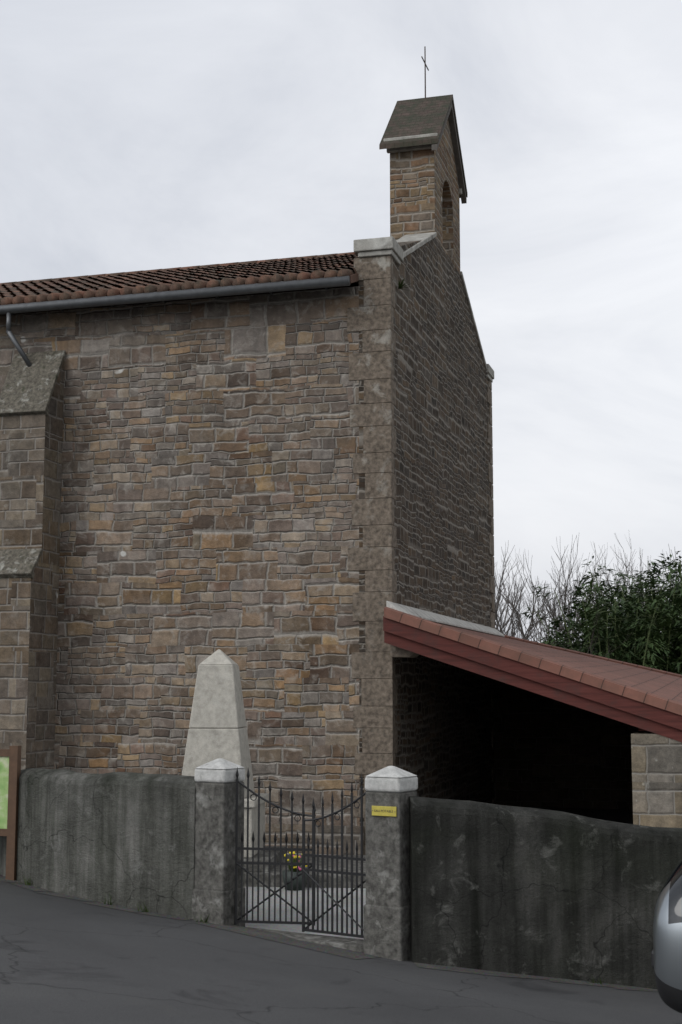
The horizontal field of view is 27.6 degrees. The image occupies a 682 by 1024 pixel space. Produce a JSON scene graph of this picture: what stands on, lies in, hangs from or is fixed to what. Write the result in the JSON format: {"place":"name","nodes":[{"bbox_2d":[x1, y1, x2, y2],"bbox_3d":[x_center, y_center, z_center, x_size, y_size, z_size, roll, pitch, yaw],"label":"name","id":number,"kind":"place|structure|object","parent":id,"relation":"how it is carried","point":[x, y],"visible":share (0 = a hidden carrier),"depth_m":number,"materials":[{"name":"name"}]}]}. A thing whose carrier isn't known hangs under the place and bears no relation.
{"place":"outdoors","nodes":[
{"label":"outdoors","id":0,"kind":"place"},
{"bbox_2d":[245,853,365,938],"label":"gravel yard","id":1,"kind":"structure","parent":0,"point":[297,928],"depth_m":15.15,"materials":[{"name":"grey gravel"}]},
{"bbox_2d":[182,649,268,857],"bbox_3d":[-1.615,3.121,18.175,1.180,2.628,1.180,-1,-7,6],"label":"obelisk","id":2,"kind":"object","parent":1,"relation":"on","point":[217,727],"visible":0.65,"depth_m":17.93,"materials":[{"name":"stone"}]},
{"bbox_2d":[282,870,306,890],"bbox_3d":[-0.558,4.456,16.762,0.320,0.220,0.320,-2,-8,16],"label":"flower pot","id":3,"kind":"object","parent":1,"relation":"on","point":[294,881],"visible":0.4,"depth_m":16.64,"materials":[{"name":"grey"}]},
{"bbox_2d":[284,852,306,871],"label":"flowers","id":4,"kind":"object","parent":3,"relation":"in","point":[294,869],"depth_m":16.75,"materials":[{"name":"yellow plant"}]},
{"bbox_2d":[244,846,365,887],"bbox_3d":[-1.309,4.628,18.027,3.600,0.400,2.050,-1,-7,6],"label":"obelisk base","id":5,"kind":"object","parent":1,"relation":"on","point":[283,868],"visible":0.12,"depth_m":17.15,"materials":[{"name":"grey stone"}]},
{"bbox_2d":[528,807,632,823],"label":"porch floor","id":6,"kind":"structure","parent":1,"relation":"on","point":[621,815],"depth_m":26.91,"materials":[{"name":"grey concrete"}]},
{"bbox_2d":[0,874,657,991],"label":"curb","id":7,"kind":"structure","parent":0,"point":[281,938],"depth_m":12.94,"materials":[{"name":"grey concrete"}]},
{"bbox_2d":[23,875,604,983],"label":"wall weeds","id":8,"kind":"object","parent":7,"relation":"on","point":[111,903],"depth_m":13.98,"materials":[{"name":"green plant"}]},
{"bbox_2d":[302,774,367,937],"bbox_3d":[-0.037,3.289,13.318,0.822,1.560,0.042,-5,-9,34],"label":"gate leaf","id":9,"kind":"object","parent":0,"point":[327,856],"visible":0.89,"depth_m":13.32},
{"bbox_2d":[0,882,681,1023],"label":"asphalt","id":10,"kind":"structure","parent":0,"point":[63,960],"depth_m":10.69,"materials":[{"name":"grey asphalt"}]},
{"bbox_2d":[0,768,195,918],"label":"wall","id":11,"kind":"structure","parent":10,"relation":"on","point":[125,839],"depth_m":14.41,"materials":[{"name":"grey concrete"}]},
{"bbox_2d":[192,781,245,926],"bbox_3d":[-1.232,3.868,13.939,0.400,2.270,0.400,-4,-8,31],"label":"gate post","id":12,"kind":"object","parent":11,"relation":"attached to","point":[213,893],"visible":0.41,"depth_m":13.84,"materials":[{"name":"grey stone"}]},
{"bbox_2d":[194,758,244,782],"bbox_3d":[-1.232,2.625,14.098,0.384,0.235,0.384,-4,-8,31],"label":"gate pillar cap","id":13,"kind":"object","parent":12,"relation":"on","point":[219,770],"visible":1,"depth_m":13.96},
{"bbox_2d":[235,767,315,925],"bbox_3d":[-0.657,3.335,13.835,0.822,1.560,0.042,-1,-7,9],"label":"gate leaf","id":14,"kind":"object","parent":12,"relation":"attached to","point":[264,863],"visible":0.92,"depth_m":13.82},
{"bbox_2d":[248,927,363,952],"bbox_3d":[-0.378,4.266,13.374,1.640,0.335,0.320,-4,-8,31],"label":"threshold","id":15,"kind":"object","parent":10,"relation":"on","point":[353,944],"visible":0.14,"depth_m":13.20,"materials":[{"name":"concrete"}]},
{"bbox_2d":[265,823,363,854],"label":"plinth","id":16,"kind":"structure","parent":10,"relation":"on","point":[327,832],"depth_m":20.36,"materials":[{"name":"grey stone"}]},
{"bbox_2d":[409,796,681,988],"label":"wall","id":17,"kind":"structure","parent":10,"relation":"on","point":[530,891],"depth_m":12.81,"materials":[{"name":"grey concrete"}]},
{"bbox_2d":[653,861,681,1012],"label":"car body","id":18,"kind":"object","parent":10,"relation":"on","point":[667,934],"visible":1,"depth_m":9.04,"materials":[{"name":"silver metal"}]},
{"bbox_2d":[651,950,653,967],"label":"car trim","id":19,"kind":"structure","parent":18,"relation":"attached to","point":[652,958],"depth_m":9.53,"materials":[{"name":"black plastic"}]},
{"bbox_2d":[0,0,681,642],"label":"sky","id":20,"kind":"structure","parent":0,"point":[136,135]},
{"bbox_2d":[631,732,681,827],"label":"porch pillar","id":21,"kind":"structure","parent":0,"point":[657,778],"depth_m":18.86,"materials":[{"name":"beige stone"}]},
{"bbox_2d":[383,616,681,741],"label":"fascia board","id":22,"kind":"object","parent":21,"relation":"on","point":[641,716],"visible":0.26,"depth_m":19.43,"materials":[{"name":"red wood"}]},
{"bbox_2d":[384,607,681,714],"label":"porch roof tiles","id":23,"kind":"object","parent":22,"relation":"on","point":[661,689],"visible":0.88,"depth_m":20.53,"materials":[{"name":"brown tile"}]},
{"bbox_3d":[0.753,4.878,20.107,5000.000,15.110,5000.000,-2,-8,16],"label":"ground","id":24,"kind":"structure","parent":0,"visible":0},
{"bbox_2d":[0,746,21,880],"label":"info board frame","id":25,"kind":"object","parent":24,"relation":"on","point":[13,753],"visible":0.79,"depth_m":15.54,"materials":[{"name":"brown wood"}]},
{"bbox_2d":[0,756,8,828],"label":"notice board","id":26,"kind":"object","parent":25,"relation":"in","point":[4,769],"visible":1,"depth_m":15.62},
{"bbox_2d":[0,358,64,769],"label":"buttress","id":27,"kind":"structure","parent":24,"relation":"on","point":[30,475],"depth_m":21.66,"materials":[{"name":"stone"}]},
{"bbox_2d":[0,350,65,578],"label":"buttress cap","id":28,"kind":"object","parent":27,"relation":"on","point":[26,390],"visible":1,"depth_m":22.07,"materials":[{"name":"grey stone"}]},
{"bbox_2d":[0,286,359,825],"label":"side wall","id":29,"kind":"structure","parent":24,"relation":"on","point":[210,483],"depth_m":21.50,"materials":[{"name":"brown stone"}]},
{"bbox_2d":[0,276,349,366],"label":"gutter","id":30,"kind":"object","parent":29,"relation":"attached to","point":[8,310],"visible":0.91,"depth_m":21.62,"materials":[{"name":"metal"}]},
{"bbox_2d":[364,791,416,960],"bbox_3d":[0.476,3.748,12.926,0.400,2.250,0.400,-4,-8,31],"label":"gate post","id":31,"kind":"object","parent":24,"relation":"on","point":[387,920],"visible":0.66,"depth_m":12.80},
{"bbox_2d":[372,806,396,816],"bbox_3d":[0.400,2.777,12.863,0.260,0.090,0.012,-4,-8,31],"label":"sign","id":32,"kind":"object","parent":31,"relation":"attached to","point":[383,813],"visible":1,"depth_m":12.86,"materials":[{"name":"yellow metal"}]},
{"bbox_2d":[365,766,417,792],"bbox_3d":[0.476,2.515,13.084,0.384,0.235,0.384,-4,-8,31],"label":"gate pillar cap","id":33,"kind":"object","parent":31,"relation":"on","point":[392,779],"visible":1,"depth_m":12.95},
{"bbox_2d":[359,237,493,844],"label":"gable wall","id":34,"kind":"structure","parent":24,"relation":"on","point":[443,710],"depth_m":24.23,"materials":[{"name":"brown stone"}]},
{"bbox_2d":[347,255,397,854],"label":"quoins","id":35,"kind":"object","parent":34,"relation":"attached to","point":[373,667],"visible":0.81,"depth_m":20.80,"materials":[{"name":"grey stone"}]},
{"bbox_2d":[390,645,419,657],"bbox_3d":[0.979,2.051,20.499,0.420,0.200,0.420,-2,-8,16],"label":"corbel","id":36,"kind":"object","parent":34,"relation":"attached to","point":[396,652],"visible":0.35,"depth_m":20.32,"materials":[{"name":"grey stone"}]},
{"bbox_2d":[398,278,412,291],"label":"weeds","id":37,"kind":"object","parent":34,"relation":"attached to","point":[400,286],"visible":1,"depth_m":21.56,"materials":[{"name":"green plant"}]},
{"bbox_2d":[354,236,493,382],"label":"gable caps","id":38,"kind":"object","parent":34,"relation":"on","point":[375,247],"visible":0.63,"depth_m":21.27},
{"bbox_2d":[390,119,459,273],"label":"bell tower","id":39,"kind":"structure","parent":34,"relation":"on","point":[424,192],"depth_m":24.96,"materials":[{"name":"stone"}]},
{"bbox_2d":[383,133,461,194],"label":"roof eave trim","id":40,"kind":"structure","parent":39,"relation":"attached to","point":[409,148],"depth_m":24.92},
{"bbox_2d":[379,94,467,197],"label":"belfry roof","id":41,"kind":"structure","parent":39,"relation":"on","point":[420,116],"depth_m":25.53,"materials":[{"name":"grey stone"}]},
{"bbox_2d":[421,46,428,97],"bbox_3d":[1.603,-8.351,26.378,0.024,1.070,0.600,-2,-8,16],"label":"cross","id":42,"kind":"object","parent":41,"relation":"on","point":[424,61],"visible":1,"depth_m":26.39,"materials":[{"name":"metal"}]},
{"bbox_2d":[432,104,466,203],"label":"roof verge","id":43,"kind":"structure","parent":41,"relation":"attached to","point":[451,118],"depth_m":26.65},
{"bbox_2d":[396,232,486,369],"bbox_3d":[1.754,-4.154,25.797,0.575,1.348,7.944,-2,-8,16],"label":"gable coping","id":44,"kind":"object","parent":34,"relation":"on","point":[425,238],"visible":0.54,"depth_m":24.44,"materials":[{"name":"grey stone"}]},
{"bbox_2d":[386,601,504,636],"bbox_3d":[2.060,1.977,24.758,0.220,0.204,9.560,-2,-8,16],"label":"roof flashing","id":45,"kind":"object","parent":34,"relation":"attached to","point":[436,617],"visible":0.77,"depth_m":23.46,"materials":[{"name":"grey metal"}]},
{"bbox_2d":[487,380,494,803],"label":"quoins","id":46,"kind":"object","parent":34,"relation":"attached to","point":[491,506],"visible":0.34,"depth_m":29.38,"materials":[{"name":"stone"}]},
{"bbox_2d":[494,554,507,609],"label":"bare tree","id":47,"kind":"object","parent":24,"relation":"on","point":[498,581],"visible":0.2,"depth_m":108.42,"materials":[{"name":"brown plant"}]},
{"bbox_2d":[494,540,520,630],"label":"bare tree","id":48,"kind":"object","parent":24,"relation":"on","point":[503,573],"visible":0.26,"depth_m":69.00,"materials":[{"name":"brown plant"}]},
{"bbox_2d":[495,598,522,634],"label":"bare tree","id":49,"kind":"object","parent":24,"relation":"on","point":[508,621],"visible":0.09,"depth_m":87.57,"materials":[{"name":"brown plant"}]},
{"bbox_2d":[499,573,526,635],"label":"bare tree","id":50,"kind":"object","parent":24,"relation":"on","point":[506,598],"visible":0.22,"depth_m":114.52,"materials":[{"name":"brown plant"}]},
{"bbox_2d":[495,601,543,638],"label":"bare tree","id":51,"kind":"object","parent":24,"relation":"on","point":[507,619],"visible":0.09,"depth_m":74.81,"materials":[{"name":"brown plant"}]},
{"bbox_2d":[495,576,549,640],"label":"bare tree","id":52,"kind":"object","parent":24,"relation":"on","point":[517,604],"visible":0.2,"depth_m":98.22,"materials":[{"name":"brown plant"}]},
{"bbox_2d":[498,591,547,639],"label":"bare tree","id":53,"kind":"object","parent":24,"relation":"on","point":[521,615],"visible":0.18,"depth_m":79.43,"materials":[{"name":"grey plant"}]},
{"bbox_2d":[496,588,563,640],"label":"bare tree","id":54,"kind":"object","parent":24,"relation":"on","point":[530,618],"visible":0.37,"depth_m":54.44,"materials":[{"name":"brown plant"}]},
{"bbox_2d":[510,581,550,637],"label":"bare tree","id":55,"kind":"object","parent":24,"relation":"on","point":[533,614],"visible":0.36,"depth_m":96.04,"materials":[{"name":"grey plant"}]},
{"bbox_2d":[495,574,567,641],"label":"bare tree","id":56,"kind":"object","parent":24,"relation":"on","point":[507,607],"visible":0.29,"depth_m":56.23,"materials":[{"name":"brown plant"}]},
{"bbox_2d":[495,554,573,637],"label":"bare tree","id":57,"kind":"object","parent":24,"relation":"on","point":[533,600],"visible":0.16,"depth_m":61.79,"materials":[{"name":"brown plant"}]},
{"bbox_2d":[502,581,572,647],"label":"bare tree","id":58,"kind":"object","parent":24,"relation":"on","point":[542,612],"visible":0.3,"depth_m":84.72,"materials":[{"name":"grey plant"}]},
{"bbox_2d":[505,537,601,648],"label":"bare tree","id":59,"kind":"object","parent":24,"relation":"on","point":[553,612],"visible":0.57,"depth_m":49.02,"materials":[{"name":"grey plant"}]},
{"bbox_2d":[530,602,581,650],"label":"bare tree","id":60,"kind":"object","parent":24,"relation":"on","point":[549,629],"visible":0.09,"depth_m":91.88,"materials":[{"name":"grey plant"}]},
{"bbox_2d":[540,586,574,631],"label":"bare tree","id":61,"kind":"object","parent":24,"relation":"on","point":[553,601],"visible":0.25,"depth_m":106.72,"materials":[{"name":"grey plant"}]},
{"bbox_2d":[495,556,626,647],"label":"bare tree","id":62,"kind":"object","parent":24,"relation":"on","point":[517,611],"visible":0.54,"depth_m":46.31,"materials":[{"name":"brown plant"}]},
{"bbox_2d":[500,605,632,656],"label":"bush","id":63,"kind":"object","parent":24,"relation":"on","point":[591,638],"visible":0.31,"depth_m":43.35,"materials":[{"name":"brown plant"}]},
{"bbox_2d":[492,679,649,808],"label":"porch walls","id":64,"kind":"structure","parent":24,"relation":"on","point":[550,752],"depth_m":28.38,"materials":[{"name":"black"}]},
{"bbox_2d":[552,588,590,639],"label":"bare tree","id":65,"kind":"object","parent":24,"relation":"on","point":[562,611],"visible":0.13,"depth_m":106.92,"materials":[{"name":"grey plant"}]},
{"bbox_2d":[540,564,625,632],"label":"bare tree","id":66,"kind":"object","parent":24,"relation":"on","point":[573,587],"visible":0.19,"depth_m":75.28,"materials":[{"name":"grey plant"}]},
{"bbox_2d":[548,535,620,646],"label":"bare tree","id":67,"kind":"object","parent":24,"relation":"on","point":[576,576],"visible":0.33,"depth_m":64.41,"materials":[{"name":"plant"}]},
{"bbox_2d":[554,611,629,656],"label":"bamboo culms","id":68,"kind":"object","parent":24,"relation":"on","point":[595,631],"visible":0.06,"depth_m":46.16,"materials":[{"name":"green plant"}]},
{"bbox_2d":[552,558,644,649],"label":"bare tree","id":69,"kind":"object","parent":24,"relation":"on","point":[583,592],"visible":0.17,"depth_m":67.29,"materials":[{"name":"grey plant"}]},
{"bbox_2d":[521,576,681,672],"bbox_3d":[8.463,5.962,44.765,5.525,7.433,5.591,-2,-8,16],"label":"bush","id":70,"kind":"object","parent":24,"relation":"on","point":[629,656],"visible":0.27,"depth_m":44.08,"materials":[{"name":"green plant"}]},
{"bbox_2d":[560,572,650,649],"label":"bare tree","id":71,"kind":"object","parent":24,"relation":"on","point":[590,588],"visible":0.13,"depth_m":67.27,"materials":[{"name":"grey plant"}]},
{"bbox_2d":[573,560,662,650],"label":"bare tree","id":72,"kind":"object","parent":24,"relation":"on","point":[613,579],"visible":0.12,"depth_m":63.73,"materials":[{"name":"grey plant"}]},
{"bbox_2d":[567,555,680,670],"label":"bamboo culms","id":73,"kind":"object","parent":24,"relation":"on","point":[625,595],"visible":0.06,"depth_m":47.19,"materials":[{"name":"green plant"}]},
{"bbox_2d":[544,606,635,658],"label":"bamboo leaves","id":74,"kind":"object","parent":73,"relation":"attached to","point":[583,642],"visible":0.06,"depth_m":46.24,"materials":[{"name":"green plant"}]},
{"bbox_2d":[600,570,663,608],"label":"bamboo culms","id":75,"kind":"object","parent":24,"relation":"on","point":[626,589],"visible":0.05,"depth_m":52.58,"materials":[{"name":"green plant"}]},
{"bbox_2d":[581,572,678,668],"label":"bamboo leaves","id":76,"kind":"object","parent":75,"relation":"attached to","point":[607,584],"visible":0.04,"depth_m":52.63,"materials":[{"name":"green plant"}]},
{"bbox_2d":[587,536,679,617],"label":"bare tree","id":77,"kind":"object","parent":24,"relation":"on","point":[623,564],"visible":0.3,"depth_m":78.51,"materials":[{"name":"grey plant"}]},
{"bbox_2d":[599,559,674,602],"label":"bare tree","id":78,"kind":"object","parent":24,"relation":"on","point":[629,580],"visible":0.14,"depth_m":77.10,"materials":[{"name":"grey plant"}]},
{"bbox_2d":[611,544,679,668],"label":"bare tree","id":79,"kind":"object","parent":24,"relation":"on","point":[642,568],"visible":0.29,"depth_m":68.78,"materials":[{"name":"grey plant"}]},
{"bbox_2d":[614,559,681,674],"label":"bamboo culms","id":80,"kind":"object","parent":24,"relation":"on","point":[659,602],"visible":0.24,"depth_m":45.66,"materials":[{"name":"green plant"}]},
{"bbox_2d":[573,553,681,673],"bbox_3d":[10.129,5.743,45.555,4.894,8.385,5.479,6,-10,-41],"label":"bamboo leaves","id":81,"kind":"object","parent":80,"relation":"attached to","point":[629,599],"visible":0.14,"depth_m":45.02,"materials":[{"name":"green plant"}]},
{"bbox_2d":[653,587,681,651],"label":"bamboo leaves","id":82,"kind":"object","parent":24,"relation":"on","point":[672,613],"visible":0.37,"depth_m":45.10,"materials":[{"name":"green plant"}]},
{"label":"bare tree","id":83,"kind":"object","parent":24,"relation":"on","visible":0},
{"bbox_2d":[547,589,665,650],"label":"bamboo leaves","id":84,"kind":"object","parent":83,"relation":"attached to","point":[586,617],"visible":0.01,"depth_m":50.43,"materials":[{"name":"green plant"}]},
{"bbox_3d":[-6.799,1.187,27.956,17.500,11.550,8.400,-2,-8,16],"label":"wall","id":85,"kind":"object","parent":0,"visible":0},
{"bbox_2d":[1,273,358,314],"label":"roof slab","id":86,"kind":"structure","parent":85,"relation":"on","point":[353,279],"depth_m":27.40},
{"bbox_2d":[0,252,358,304],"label":"canal tiles","id":87,"kind":"object","parent":86,"relation":"on","point":[217,275],"visible":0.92,"depth_m":23.30,"materials":[{"name":"brown tile"}]},
{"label":"bamboo stems","id":88,"kind":"object","parent":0,"visible":0},
{"bbox_2d":[623,551,681,669],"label":"bamboo leaves","id":89,"kind":"object","parent":88,"relation":"on","point":[680,557],"visible":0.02,"depth_m":47.92,"materials":[{"name":"green plant"}]},
{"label":"bamboo stems","id":90,"kind":"object","parent":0,"visible":0},
{"bbox_2d":[643,564,681,667],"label":"bamboo leaves","id":91,"kind":"object","parent":90,"relation":"on","point":[664,583],"visible":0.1,"depth_m":51.20,"materials":[{"name":"green plant"}]}
]}

